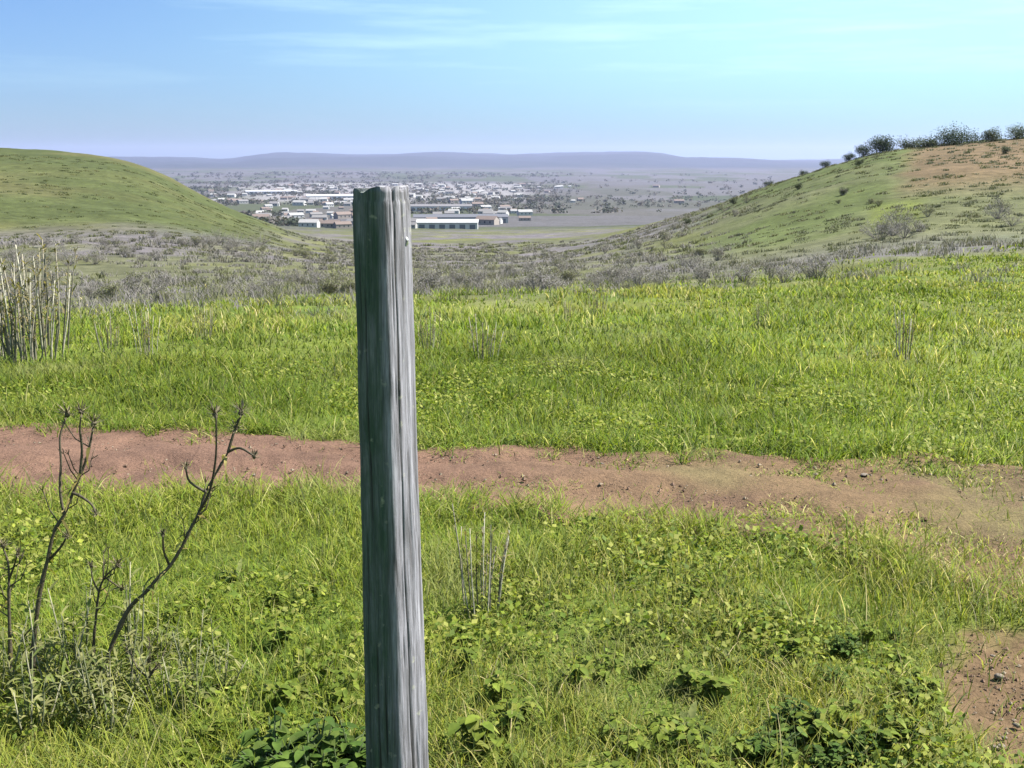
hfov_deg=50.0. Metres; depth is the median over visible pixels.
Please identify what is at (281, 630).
broadleaf weed
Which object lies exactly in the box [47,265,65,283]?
bare bush
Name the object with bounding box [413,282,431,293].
bare bush
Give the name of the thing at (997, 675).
stone
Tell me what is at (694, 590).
broadleaf weed
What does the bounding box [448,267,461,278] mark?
bare bush
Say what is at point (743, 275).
bare bush
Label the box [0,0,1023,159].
sky
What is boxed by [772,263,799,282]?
bare bush
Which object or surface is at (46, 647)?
upright weed
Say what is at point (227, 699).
rosette weed
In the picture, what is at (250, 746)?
broadleaf weed
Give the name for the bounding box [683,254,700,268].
bare bush
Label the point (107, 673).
upright weed
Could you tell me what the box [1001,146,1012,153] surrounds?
hillside bush
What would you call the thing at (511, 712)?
broadleaf weed
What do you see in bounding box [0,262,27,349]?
dry weed clump
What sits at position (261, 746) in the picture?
leafy clump
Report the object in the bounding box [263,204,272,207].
house
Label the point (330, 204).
house
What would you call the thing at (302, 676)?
rosette weed
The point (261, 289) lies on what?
bare bush
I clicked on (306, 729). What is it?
leafy clump
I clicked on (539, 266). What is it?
bare bush
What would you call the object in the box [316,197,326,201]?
house
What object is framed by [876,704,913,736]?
broadleaf weed
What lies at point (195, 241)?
bare bush
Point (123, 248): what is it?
bare bush
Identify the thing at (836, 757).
leafy clump
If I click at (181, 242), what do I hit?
bare bush
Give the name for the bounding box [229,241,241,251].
bare bush
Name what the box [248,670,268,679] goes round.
rosette weed
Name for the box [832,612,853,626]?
rosette weed
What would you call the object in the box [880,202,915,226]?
grey thicket
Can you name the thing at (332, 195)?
long shed
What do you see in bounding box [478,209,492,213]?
house
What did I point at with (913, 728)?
leafy clump
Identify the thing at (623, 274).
bare bush
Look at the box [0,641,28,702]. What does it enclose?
upright weed
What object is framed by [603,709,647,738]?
broadleaf weed
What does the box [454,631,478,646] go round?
broadleaf weed
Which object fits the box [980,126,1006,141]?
ridge tree
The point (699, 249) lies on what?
bare bush
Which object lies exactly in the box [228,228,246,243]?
leafless thicket
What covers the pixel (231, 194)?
house
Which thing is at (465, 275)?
bare bush
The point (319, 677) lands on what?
rosette weed
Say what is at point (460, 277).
bare bush
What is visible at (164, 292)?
bare bush
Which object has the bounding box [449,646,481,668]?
broadleaf weed
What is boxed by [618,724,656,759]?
broadleaf weed
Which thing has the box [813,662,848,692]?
leafy clump
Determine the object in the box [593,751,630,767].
broadleaf weed
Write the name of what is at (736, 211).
bare bush
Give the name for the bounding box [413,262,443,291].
bare bush
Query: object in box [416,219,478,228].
long shed
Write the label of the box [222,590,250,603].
rosette weed
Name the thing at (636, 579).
rosette weed
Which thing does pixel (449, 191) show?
house
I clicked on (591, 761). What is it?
broadleaf weed
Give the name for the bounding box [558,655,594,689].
broadleaf weed
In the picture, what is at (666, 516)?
loose grit
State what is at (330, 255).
bare bush
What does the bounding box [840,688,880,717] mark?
rosette weed
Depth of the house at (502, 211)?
1570.63 m
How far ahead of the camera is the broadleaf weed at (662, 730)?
3.01 m
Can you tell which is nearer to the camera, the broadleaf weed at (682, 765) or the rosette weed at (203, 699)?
the broadleaf weed at (682, 765)
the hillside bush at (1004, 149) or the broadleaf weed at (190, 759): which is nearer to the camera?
the broadleaf weed at (190, 759)
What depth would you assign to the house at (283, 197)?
3039.28 m
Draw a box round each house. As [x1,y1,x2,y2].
[227,193,235,196]
[237,199,248,203]
[252,214,269,217]
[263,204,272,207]
[269,201,277,205]
[280,196,287,199]
[287,212,303,217]
[292,200,306,205]
[298,219,319,227]
[305,209,315,212]
[309,212,322,216]
[312,215,327,219]
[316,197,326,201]
[320,220,324,226]
[324,202,333,206]
[324,220,340,227]
[333,211,350,218]
[333,221,351,228]
[411,218,426,221]
[411,222,417,228]
[444,211,454,213]
[445,190,453,193]
[448,209,459,213]
[449,199,458,202]
[459,199,472,203]
[471,202,483,206]
[475,216,498,224]
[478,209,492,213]
[480,205,491,208]
[483,211,494,213]
[497,210,508,214]
[517,209,532,215]
[518,216,530,220]
[674,199,683,202]
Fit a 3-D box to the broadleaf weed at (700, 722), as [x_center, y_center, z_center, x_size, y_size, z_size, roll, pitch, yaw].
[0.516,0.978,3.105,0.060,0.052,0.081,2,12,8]
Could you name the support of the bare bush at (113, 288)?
on the hills terrain at (582, 221)
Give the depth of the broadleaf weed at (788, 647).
3.55 m
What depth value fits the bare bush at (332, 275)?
47.06 m
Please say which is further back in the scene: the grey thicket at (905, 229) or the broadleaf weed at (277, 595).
the grey thicket at (905, 229)
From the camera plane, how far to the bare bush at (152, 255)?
130.34 m
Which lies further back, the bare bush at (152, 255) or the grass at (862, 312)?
the bare bush at (152, 255)
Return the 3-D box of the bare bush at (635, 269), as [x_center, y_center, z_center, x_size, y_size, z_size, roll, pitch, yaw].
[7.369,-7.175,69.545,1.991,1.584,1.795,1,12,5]
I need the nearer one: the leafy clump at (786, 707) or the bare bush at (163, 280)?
the leafy clump at (786, 707)
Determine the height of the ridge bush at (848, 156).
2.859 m
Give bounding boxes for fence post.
[352,185,428,767]
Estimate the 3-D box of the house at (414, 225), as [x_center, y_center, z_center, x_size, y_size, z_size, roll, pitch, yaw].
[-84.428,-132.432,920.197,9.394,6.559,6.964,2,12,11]
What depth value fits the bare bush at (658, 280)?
50.93 m
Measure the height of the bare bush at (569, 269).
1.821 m
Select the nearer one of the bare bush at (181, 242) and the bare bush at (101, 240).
the bare bush at (101, 240)
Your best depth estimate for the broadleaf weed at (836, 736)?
3.00 m
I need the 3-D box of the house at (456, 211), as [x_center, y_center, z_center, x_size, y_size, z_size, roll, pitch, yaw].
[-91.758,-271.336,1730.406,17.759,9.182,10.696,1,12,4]
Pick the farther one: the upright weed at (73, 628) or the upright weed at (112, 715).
the upright weed at (73, 628)
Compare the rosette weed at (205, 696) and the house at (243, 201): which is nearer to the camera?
the rosette weed at (205, 696)
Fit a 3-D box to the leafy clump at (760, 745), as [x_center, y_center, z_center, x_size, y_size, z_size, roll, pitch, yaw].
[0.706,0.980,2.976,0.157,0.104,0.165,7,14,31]
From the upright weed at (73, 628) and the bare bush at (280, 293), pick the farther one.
the bare bush at (280, 293)
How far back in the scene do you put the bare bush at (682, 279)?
56.38 m
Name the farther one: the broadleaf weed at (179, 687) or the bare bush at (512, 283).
the bare bush at (512, 283)
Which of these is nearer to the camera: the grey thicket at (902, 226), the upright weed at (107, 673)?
the upright weed at (107, 673)
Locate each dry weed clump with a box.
[0,256,70,362]
[0,261,52,364]
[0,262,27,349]
[0,281,21,364]
[15,234,84,352]
[92,312,118,352]
[122,299,160,355]
[190,304,211,339]
[416,305,443,350]
[468,314,503,363]
[563,298,573,321]
[588,282,608,317]
[752,300,769,327]
[893,299,915,361]
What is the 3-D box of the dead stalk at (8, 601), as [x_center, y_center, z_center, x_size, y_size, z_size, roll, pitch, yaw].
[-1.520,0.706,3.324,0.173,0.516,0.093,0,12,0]
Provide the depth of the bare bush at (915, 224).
95.05 m
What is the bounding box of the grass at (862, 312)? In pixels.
[0,244,1023,767]
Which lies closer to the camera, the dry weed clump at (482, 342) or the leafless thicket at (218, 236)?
the dry weed clump at (482, 342)
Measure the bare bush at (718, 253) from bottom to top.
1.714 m
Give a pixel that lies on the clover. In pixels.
(668, 608)
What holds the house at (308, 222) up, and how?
on the hills terrain at (582, 221)
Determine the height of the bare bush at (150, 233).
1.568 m
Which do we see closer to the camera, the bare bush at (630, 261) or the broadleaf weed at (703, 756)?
the broadleaf weed at (703, 756)
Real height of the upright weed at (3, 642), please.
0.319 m
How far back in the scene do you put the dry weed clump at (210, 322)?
11.68 m
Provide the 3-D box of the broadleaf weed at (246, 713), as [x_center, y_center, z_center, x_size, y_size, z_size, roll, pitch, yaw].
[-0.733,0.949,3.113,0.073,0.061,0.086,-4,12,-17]
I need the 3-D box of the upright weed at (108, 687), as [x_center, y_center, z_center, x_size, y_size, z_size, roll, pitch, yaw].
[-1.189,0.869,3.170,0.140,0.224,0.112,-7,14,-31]
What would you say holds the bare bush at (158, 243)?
on the hills terrain at (582, 221)
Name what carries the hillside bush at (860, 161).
on the hills terrain at (582, 221)
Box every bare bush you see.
[0,248,20,261]
[3,269,22,284]
[9,279,44,311]
[38,236,54,247]
[40,251,55,263]
[44,285,72,305]
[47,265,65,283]
[69,232,83,241]
[80,282,99,299]
[83,251,104,263]
[92,278,121,302]
[98,238,107,245]
[106,234,123,246]
[114,246,130,254]
[119,265,145,293]
[141,272,175,302]
[141,279,151,286]
[148,228,159,237]
[149,249,160,260]
[149,268,172,289]
[153,287,176,300]
[156,237,163,244]
[173,236,187,245]
[190,236,199,245]
[194,276,209,284]
[196,233,211,245]
[203,238,217,246]
[220,275,235,295]
[223,242,234,251]
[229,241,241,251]
[246,277,271,298]
[254,273,286,294]
[276,288,290,298]
[282,271,295,282]
[292,268,308,282]
[297,249,309,257]
[307,267,324,279]
[312,271,330,286]
[313,275,341,294]
[315,274,343,286]
[319,267,354,292]
[320,249,337,260]
[339,276,354,293]
[413,261,430,272]
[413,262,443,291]
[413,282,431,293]
[421,269,451,287]
[430,259,451,273]
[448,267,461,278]
[448,268,467,285]
[455,269,473,282]
[467,267,485,278]
[467,269,487,285]
[474,281,485,289]
[484,262,498,271]
[501,261,515,272]
[502,278,519,288]
[507,266,521,276]
[513,264,561,291]
[521,259,542,270]
[529,257,559,288]
[532,263,558,278]
[543,276,564,290]
[549,254,566,266]
[552,258,567,266]
[556,261,570,271]
[558,260,581,281]
[559,268,578,280]
[581,270,605,282]
[582,275,595,285]
[594,262,619,280]
[608,276,624,286]
[612,277,624,286]
[614,263,630,281]
[616,258,643,280]
[617,279,633,289]
[619,267,654,285]
[624,254,636,266]
[634,240,642,248]
[644,253,656,263]
[651,269,675,284]
[652,274,663,284]
[675,256,687,265]
[676,273,692,282]
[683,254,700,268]
[690,261,715,277]
[692,263,709,282]
[694,247,705,255]
[708,244,725,260]
[731,207,738,216]
[734,262,756,281]
[742,194,753,202]
[743,277,758,287]
[762,256,780,277]
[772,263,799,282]
[801,252,835,276]
[911,220,928,231]
[921,203,936,216]
[992,198,1014,211]
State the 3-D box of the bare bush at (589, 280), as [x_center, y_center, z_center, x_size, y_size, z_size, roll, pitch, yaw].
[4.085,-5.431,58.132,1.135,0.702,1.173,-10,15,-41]
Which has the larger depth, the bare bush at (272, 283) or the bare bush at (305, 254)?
the bare bush at (305, 254)
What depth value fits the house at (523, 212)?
1590.62 m
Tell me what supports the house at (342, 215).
on the hills terrain at (582, 221)
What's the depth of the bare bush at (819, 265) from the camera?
48.47 m
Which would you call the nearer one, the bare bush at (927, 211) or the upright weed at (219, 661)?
the upright weed at (219, 661)
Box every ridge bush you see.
[820,159,832,167]
[842,152,856,161]
[854,143,870,156]
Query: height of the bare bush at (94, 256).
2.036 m
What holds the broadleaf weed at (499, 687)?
on the hills terrain at (582, 221)
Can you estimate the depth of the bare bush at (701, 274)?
54.39 m
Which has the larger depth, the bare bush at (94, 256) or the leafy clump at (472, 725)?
the bare bush at (94, 256)
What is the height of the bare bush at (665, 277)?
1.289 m
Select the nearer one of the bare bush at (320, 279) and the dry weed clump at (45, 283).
the dry weed clump at (45, 283)
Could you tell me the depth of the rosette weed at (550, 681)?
3.37 m
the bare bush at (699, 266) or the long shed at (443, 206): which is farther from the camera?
the long shed at (443, 206)
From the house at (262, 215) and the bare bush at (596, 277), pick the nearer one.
the bare bush at (596, 277)
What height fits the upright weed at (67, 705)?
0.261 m
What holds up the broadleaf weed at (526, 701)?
on the hills terrain at (582, 221)
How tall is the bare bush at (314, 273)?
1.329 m
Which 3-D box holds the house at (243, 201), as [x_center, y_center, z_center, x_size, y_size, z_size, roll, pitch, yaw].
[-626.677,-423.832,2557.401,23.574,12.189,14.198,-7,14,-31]
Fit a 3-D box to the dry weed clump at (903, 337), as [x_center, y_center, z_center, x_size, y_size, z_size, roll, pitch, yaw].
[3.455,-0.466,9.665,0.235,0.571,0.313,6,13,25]
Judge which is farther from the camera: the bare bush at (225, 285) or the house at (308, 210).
the house at (308, 210)
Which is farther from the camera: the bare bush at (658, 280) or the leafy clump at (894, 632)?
the bare bush at (658, 280)
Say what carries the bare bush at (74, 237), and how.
on the hills terrain at (582, 221)
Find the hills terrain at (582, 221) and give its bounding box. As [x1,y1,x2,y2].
[0,139,1023,767]
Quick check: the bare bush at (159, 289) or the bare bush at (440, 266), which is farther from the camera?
the bare bush at (440, 266)
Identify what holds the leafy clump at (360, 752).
on the hills terrain at (582, 221)
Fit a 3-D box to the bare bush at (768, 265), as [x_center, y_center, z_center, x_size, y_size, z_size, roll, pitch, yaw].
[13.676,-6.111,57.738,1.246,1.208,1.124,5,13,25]
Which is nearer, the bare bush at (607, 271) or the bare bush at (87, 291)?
the bare bush at (87, 291)
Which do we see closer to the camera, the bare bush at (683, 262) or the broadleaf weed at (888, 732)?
the broadleaf weed at (888, 732)
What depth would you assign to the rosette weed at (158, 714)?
3.12 m
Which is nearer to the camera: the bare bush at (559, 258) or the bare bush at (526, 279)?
the bare bush at (526, 279)
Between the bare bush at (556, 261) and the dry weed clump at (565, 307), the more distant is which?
the bare bush at (556, 261)
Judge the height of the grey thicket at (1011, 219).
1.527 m
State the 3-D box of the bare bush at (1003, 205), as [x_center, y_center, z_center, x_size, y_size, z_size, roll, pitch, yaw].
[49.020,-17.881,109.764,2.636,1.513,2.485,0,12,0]
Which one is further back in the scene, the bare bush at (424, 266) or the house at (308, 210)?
the house at (308, 210)
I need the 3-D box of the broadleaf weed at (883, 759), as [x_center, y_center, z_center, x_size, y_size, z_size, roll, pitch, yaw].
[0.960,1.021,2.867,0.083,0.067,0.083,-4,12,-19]
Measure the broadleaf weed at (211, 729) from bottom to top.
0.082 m
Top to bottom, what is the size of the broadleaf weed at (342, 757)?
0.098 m
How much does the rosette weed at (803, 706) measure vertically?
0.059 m
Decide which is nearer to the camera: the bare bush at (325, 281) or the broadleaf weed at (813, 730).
the broadleaf weed at (813, 730)
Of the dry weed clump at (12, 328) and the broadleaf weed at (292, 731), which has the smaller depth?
the broadleaf weed at (292, 731)
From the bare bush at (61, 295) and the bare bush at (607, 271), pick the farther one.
the bare bush at (607, 271)
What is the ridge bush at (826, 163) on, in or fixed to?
on the hills terrain at (582, 221)
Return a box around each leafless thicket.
[0,245,38,272]
[21,250,57,268]
[49,245,84,265]
[204,227,229,243]
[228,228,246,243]
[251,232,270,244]
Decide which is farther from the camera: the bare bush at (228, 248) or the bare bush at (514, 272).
the bare bush at (228, 248)
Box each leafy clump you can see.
[225,706,320,767]
[258,716,357,767]
[266,718,342,765]
[297,711,365,767]
[299,738,365,767]
[322,719,365,767]
[448,714,503,767]
[745,726,807,766]
[770,695,832,737]
[802,741,853,767]
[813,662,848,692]
[828,631,867,660]
[842,727,896,766]
[887,627,907,641]
[894,713,932,749]
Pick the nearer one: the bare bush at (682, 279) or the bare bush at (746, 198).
the bare bush at (682, 279)
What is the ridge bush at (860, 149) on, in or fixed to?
on the hills terrain at (582, 221)
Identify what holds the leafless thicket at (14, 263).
on the hills terrain at (582, 221)
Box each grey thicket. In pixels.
[858,211,903,239]
[876,215,908,235]
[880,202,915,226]
[887,216,924,238]
[982,199,1016,218]
[998,211,1022,225]
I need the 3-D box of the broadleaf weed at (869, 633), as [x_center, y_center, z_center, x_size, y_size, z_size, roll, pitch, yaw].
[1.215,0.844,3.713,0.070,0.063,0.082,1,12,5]
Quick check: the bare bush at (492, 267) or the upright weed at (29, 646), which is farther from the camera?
the bare bush at (492, 267)
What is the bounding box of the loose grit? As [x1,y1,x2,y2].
[2,424,1023,741]
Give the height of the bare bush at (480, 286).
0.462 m
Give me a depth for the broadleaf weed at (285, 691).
3.18 m
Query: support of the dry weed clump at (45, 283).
on the hills terrain at (582, 221)
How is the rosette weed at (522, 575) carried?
on the hills terrain at (582, 221)
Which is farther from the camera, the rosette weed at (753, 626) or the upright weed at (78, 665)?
the rosette weed at (753, 626)
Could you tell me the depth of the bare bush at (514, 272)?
98.95 m
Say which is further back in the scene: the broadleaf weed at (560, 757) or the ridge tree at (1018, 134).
the ridge tree at (1018, 134)
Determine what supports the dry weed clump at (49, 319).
on the hills terrain at (582, 221)
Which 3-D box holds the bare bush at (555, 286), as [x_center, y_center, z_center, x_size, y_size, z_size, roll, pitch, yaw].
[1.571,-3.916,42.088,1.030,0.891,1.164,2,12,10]
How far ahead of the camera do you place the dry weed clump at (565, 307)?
15.98 m
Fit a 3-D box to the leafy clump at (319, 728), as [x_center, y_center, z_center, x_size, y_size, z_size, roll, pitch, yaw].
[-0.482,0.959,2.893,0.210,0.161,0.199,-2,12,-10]
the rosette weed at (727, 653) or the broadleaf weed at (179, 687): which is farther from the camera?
the rosette weed at (727, 653)
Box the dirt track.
[0,422,1023,603]
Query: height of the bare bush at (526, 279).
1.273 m
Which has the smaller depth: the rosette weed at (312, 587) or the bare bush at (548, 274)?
the rosette weed at (312, 587)
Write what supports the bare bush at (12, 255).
on the hills terrain at (582, 221)
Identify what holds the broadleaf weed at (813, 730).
on the hills terrain at (582, 221)
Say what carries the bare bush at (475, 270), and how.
on the hills terrain at (582, 221)
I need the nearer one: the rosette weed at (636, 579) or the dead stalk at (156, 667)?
the dead stalk at (156, 667)
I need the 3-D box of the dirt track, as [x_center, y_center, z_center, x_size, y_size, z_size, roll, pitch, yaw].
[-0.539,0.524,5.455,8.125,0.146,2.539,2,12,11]
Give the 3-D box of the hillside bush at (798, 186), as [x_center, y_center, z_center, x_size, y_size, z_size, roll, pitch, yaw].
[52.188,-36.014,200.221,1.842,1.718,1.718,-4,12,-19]
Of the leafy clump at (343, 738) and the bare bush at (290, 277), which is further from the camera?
the bare bush at (290, 277)
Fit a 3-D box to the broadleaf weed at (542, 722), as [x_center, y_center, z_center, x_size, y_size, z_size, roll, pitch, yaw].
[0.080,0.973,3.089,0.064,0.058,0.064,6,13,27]
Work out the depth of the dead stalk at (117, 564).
3.31 m
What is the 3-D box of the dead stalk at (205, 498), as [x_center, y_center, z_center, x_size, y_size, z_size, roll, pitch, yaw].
[-1.014,0.500,3.287,0.557,0.931,0.140,-1,12,-5]
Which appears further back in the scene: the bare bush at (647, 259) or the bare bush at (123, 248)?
the bare bush at (123, 248)
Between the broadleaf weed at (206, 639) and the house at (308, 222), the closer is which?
the broadleaf weed at (206, 639)
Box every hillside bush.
[682,217,690,223]
[729,197,737,203]
[793,182,801,188]
[854,157,864,165]
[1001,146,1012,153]
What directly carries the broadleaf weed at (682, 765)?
on the hills terrain at (582, 221)
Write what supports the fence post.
on the hills terrain at (582, 221)
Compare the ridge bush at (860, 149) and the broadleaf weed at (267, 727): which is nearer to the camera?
the broadleaf weed at (267, 727)
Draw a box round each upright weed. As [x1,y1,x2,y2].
[0,607,40,703]
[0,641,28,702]
[1,599,66,678]
[5,631,76,748]
[17,597,104,706]
[42,567,104,672]
[42,650,117,734]
[56,634,105,698]
[71,629,127,702]
[73,651,122,721]
[77,642,144,743]
[79,593,153,714]
[106,557,155,678]
[111,634,158,701]
[127,640,190,711]
[138,597,186,666]
[153,641,217,717]
[163,609,208,682]
[204,614,253,692]
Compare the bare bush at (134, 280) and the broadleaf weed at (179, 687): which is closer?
the broadleaf weed at (179, 687)
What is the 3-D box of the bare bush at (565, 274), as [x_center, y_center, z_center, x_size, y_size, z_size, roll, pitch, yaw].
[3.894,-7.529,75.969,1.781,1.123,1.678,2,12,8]
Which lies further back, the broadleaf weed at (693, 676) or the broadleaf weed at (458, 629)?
the broadleaf weed at (458, 629)
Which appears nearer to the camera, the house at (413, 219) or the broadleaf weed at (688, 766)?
the broadleaf weed at (688, 766)
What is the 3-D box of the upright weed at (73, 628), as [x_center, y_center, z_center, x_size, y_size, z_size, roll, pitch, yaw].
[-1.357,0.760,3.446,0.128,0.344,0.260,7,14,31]
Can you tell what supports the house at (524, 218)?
on the hills terrain at (582, 221)
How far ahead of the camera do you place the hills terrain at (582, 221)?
116.00 m
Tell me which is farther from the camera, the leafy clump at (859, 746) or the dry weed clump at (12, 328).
the dry weed clump at (12, 328)
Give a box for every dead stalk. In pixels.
[0,535,33,685]
[20,399,105,698]
[87,544,125,682]
[91,401,260,687]
[121,634,168,709]
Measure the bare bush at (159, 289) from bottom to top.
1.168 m
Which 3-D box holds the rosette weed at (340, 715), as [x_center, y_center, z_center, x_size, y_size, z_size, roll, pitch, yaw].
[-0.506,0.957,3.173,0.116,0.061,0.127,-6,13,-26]
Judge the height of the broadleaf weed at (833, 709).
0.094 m
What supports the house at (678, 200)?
on the hills terrain at (582, 221)
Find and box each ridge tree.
[863,134,895,156]
[895,135,924,148]
[915,135,939,147]
[929,121,984,146]
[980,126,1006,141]
[1005,124,1023,139]
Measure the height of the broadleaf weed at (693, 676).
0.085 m
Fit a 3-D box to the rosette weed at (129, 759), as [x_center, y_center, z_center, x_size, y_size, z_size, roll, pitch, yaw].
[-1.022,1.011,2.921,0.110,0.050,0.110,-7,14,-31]
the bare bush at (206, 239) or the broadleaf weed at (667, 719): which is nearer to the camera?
the broadleaf weed at (667, 719)
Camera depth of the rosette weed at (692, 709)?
3.18 m
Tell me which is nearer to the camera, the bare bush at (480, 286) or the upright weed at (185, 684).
the upright weed at (185, 684)
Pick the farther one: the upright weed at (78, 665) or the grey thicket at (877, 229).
the grey thicket at (877, 229)
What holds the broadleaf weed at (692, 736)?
on the hills terrain at (582, 221)
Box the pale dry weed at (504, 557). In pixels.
[450,504,512,619]
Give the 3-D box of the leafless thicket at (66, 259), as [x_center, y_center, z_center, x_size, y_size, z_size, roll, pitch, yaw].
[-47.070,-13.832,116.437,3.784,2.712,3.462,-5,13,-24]
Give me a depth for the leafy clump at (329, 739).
2.78 m
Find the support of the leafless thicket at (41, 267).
on the hills terrain at (582, 221)
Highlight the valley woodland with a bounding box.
[171,171,795,225]
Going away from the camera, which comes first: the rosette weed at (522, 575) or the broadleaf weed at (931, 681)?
the broadleaf weed at (931, 681)
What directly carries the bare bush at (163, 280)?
on the hills terrain at (582, 221)
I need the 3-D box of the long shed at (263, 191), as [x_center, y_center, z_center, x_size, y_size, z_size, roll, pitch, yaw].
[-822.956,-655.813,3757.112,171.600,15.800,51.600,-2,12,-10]
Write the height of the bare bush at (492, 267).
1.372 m
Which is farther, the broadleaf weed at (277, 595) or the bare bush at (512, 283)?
the bare bush at (512, 283)
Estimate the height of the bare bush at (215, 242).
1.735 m
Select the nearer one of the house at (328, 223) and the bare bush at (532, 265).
the bare bush at (532, 265)
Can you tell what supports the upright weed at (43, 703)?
on the hills terrain at (582, 221)
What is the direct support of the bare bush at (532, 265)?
on the hills terrain at (582, 221)
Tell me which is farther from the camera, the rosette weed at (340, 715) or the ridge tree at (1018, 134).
the ridge tree at (1018, 134)
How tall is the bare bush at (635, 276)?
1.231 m
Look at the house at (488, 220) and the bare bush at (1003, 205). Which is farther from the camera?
the house at (488, 220)
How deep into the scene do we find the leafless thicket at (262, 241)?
193.94 m
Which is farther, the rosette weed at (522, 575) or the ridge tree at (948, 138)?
the ridge tree at (948, 138)
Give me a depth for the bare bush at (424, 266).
124.45 m
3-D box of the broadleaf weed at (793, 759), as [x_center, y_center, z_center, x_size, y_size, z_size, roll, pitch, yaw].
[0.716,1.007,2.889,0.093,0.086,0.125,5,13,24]
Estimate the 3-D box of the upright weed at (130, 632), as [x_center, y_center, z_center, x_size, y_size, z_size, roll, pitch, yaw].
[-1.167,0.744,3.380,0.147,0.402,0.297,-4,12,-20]
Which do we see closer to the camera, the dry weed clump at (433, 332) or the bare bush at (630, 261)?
the dry weed clump at (433, 332)
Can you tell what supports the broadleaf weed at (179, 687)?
on the hills terrain at (582, 221)
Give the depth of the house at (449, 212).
1543.63 m
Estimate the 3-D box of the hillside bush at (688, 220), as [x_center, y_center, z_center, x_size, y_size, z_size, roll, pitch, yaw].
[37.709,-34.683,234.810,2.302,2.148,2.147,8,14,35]
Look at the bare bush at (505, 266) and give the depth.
115.11 m
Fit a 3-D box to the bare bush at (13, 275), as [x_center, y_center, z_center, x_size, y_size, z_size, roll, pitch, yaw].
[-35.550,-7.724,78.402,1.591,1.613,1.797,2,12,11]
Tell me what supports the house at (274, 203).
on the hills terrain at (582, 221)
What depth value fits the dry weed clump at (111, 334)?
10.62 m
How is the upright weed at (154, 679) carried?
on the hills terrain at (582, 221)
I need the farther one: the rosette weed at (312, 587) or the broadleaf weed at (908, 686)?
the rosette weed at (312, 587)
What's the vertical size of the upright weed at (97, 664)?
0.388 m
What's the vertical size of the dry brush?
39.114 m
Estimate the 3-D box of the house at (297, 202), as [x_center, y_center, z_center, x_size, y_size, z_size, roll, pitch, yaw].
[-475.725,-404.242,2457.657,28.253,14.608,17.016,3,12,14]
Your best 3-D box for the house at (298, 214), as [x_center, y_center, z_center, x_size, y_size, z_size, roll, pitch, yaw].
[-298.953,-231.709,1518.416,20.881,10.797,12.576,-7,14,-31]
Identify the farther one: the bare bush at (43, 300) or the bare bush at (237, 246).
the bare bush at (237, 246)
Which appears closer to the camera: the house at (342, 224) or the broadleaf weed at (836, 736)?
the broadleaf weed at (836, 736)
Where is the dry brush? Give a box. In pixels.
[0,137,1023,323]
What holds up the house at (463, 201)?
on the hills terrain at (582, 221)
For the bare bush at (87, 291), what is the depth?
47.99 m
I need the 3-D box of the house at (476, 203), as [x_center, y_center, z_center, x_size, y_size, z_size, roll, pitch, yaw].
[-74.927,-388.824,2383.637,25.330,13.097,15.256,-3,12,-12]
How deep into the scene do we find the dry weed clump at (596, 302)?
17.24 m
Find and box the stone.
[994,673,1003,678]
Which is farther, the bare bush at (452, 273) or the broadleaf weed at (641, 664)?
the bare bush at (452, 273)
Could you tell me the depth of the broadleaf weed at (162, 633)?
3.62 m
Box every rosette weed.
[115,752,149,767]
[126,705,184,741]
[169,680,213,712]
[175,748,230,767]
[184,686,223,719]
[203,685,249,715]
[212,739,240,767]
[219,559,254,583]
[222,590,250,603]
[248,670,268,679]
[258,672,312,706]
[293,646,343,685]
[300,579,337,595]
[316,702,356,722]
[511,571,539,582]
[537,675,569,694]
[586,701,613,717]
[614,576,652,593]
[671,701,721,735]
[695,575,741,591]
[709,645,746,665]
[730,617,772,636]
[755,717,788,737]
[784,694,813,712]
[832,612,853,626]
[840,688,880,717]
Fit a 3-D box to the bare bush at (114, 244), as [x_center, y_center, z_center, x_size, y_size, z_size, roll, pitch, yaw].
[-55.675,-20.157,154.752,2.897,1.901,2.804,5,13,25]
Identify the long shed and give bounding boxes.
[245,190,296,194]
[306,194,352,199]
[410,204,471,210]
[413,214,508,222]
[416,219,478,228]
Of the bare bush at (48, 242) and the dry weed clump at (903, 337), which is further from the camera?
the bare bush at (48, 242)
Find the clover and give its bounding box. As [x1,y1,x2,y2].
[0,356,1023,767]
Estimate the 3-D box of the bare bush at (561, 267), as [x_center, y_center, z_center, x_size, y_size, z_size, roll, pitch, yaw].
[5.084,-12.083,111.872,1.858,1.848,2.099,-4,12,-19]
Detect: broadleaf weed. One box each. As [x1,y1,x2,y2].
[148,627,173,646]
[149,603,189,629]
[158,739,200,767]
[171,678,200,705]
[188,718,237,741]
[196,635,212,650]
[241,733,271,749]
[242,704,263,728]
[256,718,272,736]
[258,679,300,706]
[261,618,294,649]
[265,590,288,606]
[265,720,300,745]
[287,721,303,748]
[330,669,361,704]
[337,741,351,763]
[437,730,458,749]
[449,622,474,635]
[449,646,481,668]
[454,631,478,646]
[483,670,517,701]
[486,698,524,739]
[490,743,526,767]
[517,696,543,718]
[525,716,550,737]
[545,753,569,767]
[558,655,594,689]
[565,696,583,714]
[566,757,596,767]
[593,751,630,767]
[596,654,623,684]
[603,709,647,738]
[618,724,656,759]
[634,658,661,674]
[643,708,678,736]
[652,720,685,754]
[664,757,687,767]
[674,665,702,691]
[676,725,727,761]
[677,583,707,603]
[677,718,700,746]
[684,717,704,731]
[686,760,706,767]
[696,753,735,767]
[698,671,739,701]
[727,730,754,763]
[766,743,803,767]
[770,630,802,661]
[792,707,832,748]
[821,728,860,752]
[826,698,864,731]
[859,757,895,767]
[861,621,880,640]
[861,719,902,753]
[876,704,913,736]
[885,647,906,667]
[899,677,937,704]
[911,668,944,691]
[913,687,945,711]
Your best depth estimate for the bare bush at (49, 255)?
116.66 m

